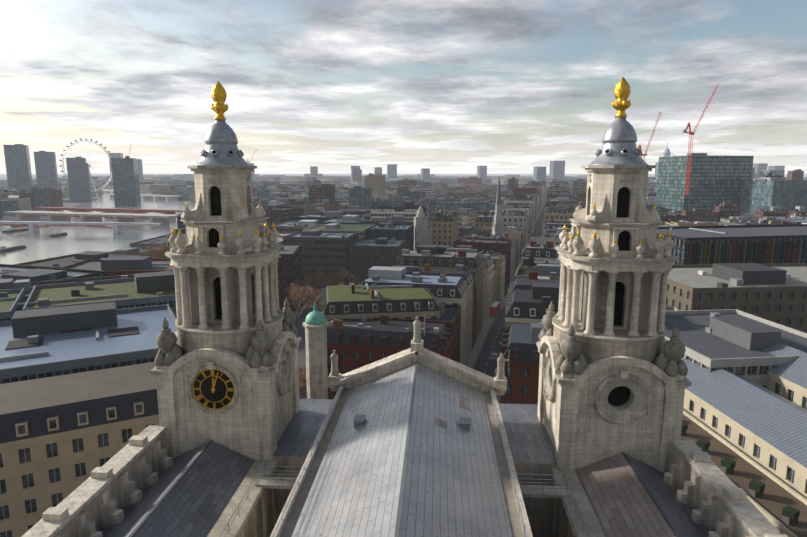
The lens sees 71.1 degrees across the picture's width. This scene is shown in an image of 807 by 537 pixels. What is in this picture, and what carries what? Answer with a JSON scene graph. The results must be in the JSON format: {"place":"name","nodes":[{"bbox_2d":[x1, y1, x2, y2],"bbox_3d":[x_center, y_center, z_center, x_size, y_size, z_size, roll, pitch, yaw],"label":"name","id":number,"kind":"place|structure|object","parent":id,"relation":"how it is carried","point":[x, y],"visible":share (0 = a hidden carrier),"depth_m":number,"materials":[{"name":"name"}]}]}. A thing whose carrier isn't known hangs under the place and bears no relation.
{"place":"outdoors","nodes":[
{"label":"outdoors","id":0,"kind":"place"},
{"bbox_2d":[0,193,194,264],"bbox_3d":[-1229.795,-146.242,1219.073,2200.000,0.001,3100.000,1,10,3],"label":"river thames","id":1,"kind":"structure","parent":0,"point":[41,244],"depth_m":541.44,"materials":[{"name":"grey liquid"}]},
{"bbox_2d":[0,245,25,251],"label":"boat","id":2,"kind":"object","parent":1,"relation":"on","point":[6,249],"visible":0.95,"depth_m":436.76,"materials":[{"name":"grey"}]},
{"bbox_2d":[2,227,28,232],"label":"boat","id":3,"kind":"object","parent":1,"relation":"on","point":[8,230],"visible":0.77,"depth_m":573.14,"materials":[{"name":"grey"}]},
{"bbox_2d":[50,232,66,236],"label":"boat","id":4,"kind":"object","parent":1,"relation":"on","point":[54,234],"visible":0.93,"depth_m":533.99,"materials":[{"name":"grey"}]},
{"bbox_2d":[0,221,161,233],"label":"bridge","id":5,"kind":"structure","parent":1,"relation":"on","point":[33,226],"depth_m":564.71,"materials":[{"name":"grey"}]},
{"bbox_2d":[4,211,180,223],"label":"bridge","id":6,"kind":"structure","parent":1,"relation":"on","point":[51,216],"depth_m":686.24,"materials":[{"name":"red"}]},
{"bbox_2d":[102,189,113,193],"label":"bridge","id":7,"kind":"structure","parent":1,"relation":"on","point":[105,191],"depth_m":1637.95,"materials":[{"name":"grey"}]},
{"bbox_2d":[36,207,182,214],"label":"bridge","id":8,"kind":"structure","parent":1,"relation":"on","point":[113,210],"depth_m":776.31,"materials":[{"name":"red"}]},
{"bbox_2d":[105,193,182,200],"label":"bridge","id":9,"kind":"structure","parent":1,"relation":"on","point":[155,197],"depth_m":1253.55,"materials":[{"name":"grey"}]},
{"bbox_2d":[0,174,806,399],"bbox_3d":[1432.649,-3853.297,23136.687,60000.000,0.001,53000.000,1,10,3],"label":"ground sheet","id":10,"kind":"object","parent":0,"point":[67,202],"visible":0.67,"depth_m":1009.87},
{"bbox_2d":[59,138,112,196],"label":"ferris wheel","id":11,"kind":"object","parent":10,"relation":"on","point":[105,150],"visible":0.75,"depth_m":1354.66,"materials":[{"name":"white metal"}]},
{"bbox_2d":[144,212,358,398],"bbox_3d":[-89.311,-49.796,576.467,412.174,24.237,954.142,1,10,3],"label":"trees","id":12,"kind":"object","parent":10,"relation":"on","point":[161,248],"visible":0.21,"depth_m":232.19,"materials":[{"name":"brown plant"}]},
{"bbox_2d":[303,303,328,398],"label":"turret","id":13,"kind":"object","parent":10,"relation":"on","point":[315,323],"visible":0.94,"depth_m":113.11,"materials":[{"name":"stone"}]},
{"bbox_2d":[0,144,806,536],"bbox_3d":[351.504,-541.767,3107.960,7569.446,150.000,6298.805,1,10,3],"label":"city buildings","id":14,"kind":"structure","parent":10,"relation":"on","point":[78,354],"depth_m":148.25,"materials":[{"name":"grey stone"}]},
{"bbox_2d":[638,112,660,160],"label":"tower crane","id":15,"kind":"object","parent":14,"relation":"on","point":[644,154],"visible":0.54,"depth_m":531.99,"materials":[{"name":"red metal"}]},
{"bbox_2d":[682,83,718,194],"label":"tower crane","id":16,"kind":"object","parent":14,"relation":"on","point":[691,134],"visible":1,"depth_m":492.45,"materials":[{"name":"red metal"}]},
{"bbox_2d":[413,206,427,250],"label":"church tower","id":17,"kind":"structure","parent":10,"relation":"on","point":[420,220],"depth_m":336.73,"materials":[{"name":"stone"}]},
{"bbox_2d":[492,177,503,235],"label":"church steeple","id":18,"kind":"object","parent":10,"relation":"on","point":[498,226],"depth_m":323.96,"materials":[{"name":"stone"}]},
{"bbox_2d":[663,142,670,156],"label":"dome","id":19,"kind":"structure","parent":10,"relation":"on","point":[666,152],"depth_m":2396.89,"materials":[{"name":"grey glass"}]},
{"bbox_2d":[0,0,806,173],"label":"sky","id":20,"kind":"structure","parent":0,"point":[334,86],"materials":[{"name":"white"}]},
{"bbox_2d":[21,313,787,536],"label":"cathedral nave roofs","id":21,"kind":"structure","parent":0,"point":[416,439],"depth_m":51.65,"materials":[{"name":"metal"}]},
{"bbox_2d":[150,81,301,460],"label":"tower","id":22,"kind":"structure","parent":21,"relation":"on","point":[225,371],"depth_m":59.65,"materials":[{"name":"stone"}]},
{"bbox_2d":[536,77,691,472],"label":"tower","id":23,"kind":"structure","parent":21,"relation":"on","point":[613,379],"depth_m":57.11,"materials":[{"name":"stone"}]},
{"bbox_2d":[465,196,546,402],"bbox_3d":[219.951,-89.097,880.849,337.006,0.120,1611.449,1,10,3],"label":"street","id":24,"kind":"structure","parent":0,"point":[489,339],"depth_m":202.92,"materials":[{"name":"grey asphalt"}]},
{"bbox_2d":[491,353,496,359],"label":"car","id":25,"kind":"object","parent":24,"relation":"on","point":[494,356],"visible":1,"depth_m":181.40,"materials":[{"name":"grey paint"}]},
{"bbox_2d":[490,301,500,316],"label":"red bus","id":26,"kind":"object","parent":24,"relation":"on","point":[495,309],"visible":1,"depth_m":234.83,"materials":[{"name":"red paint"}]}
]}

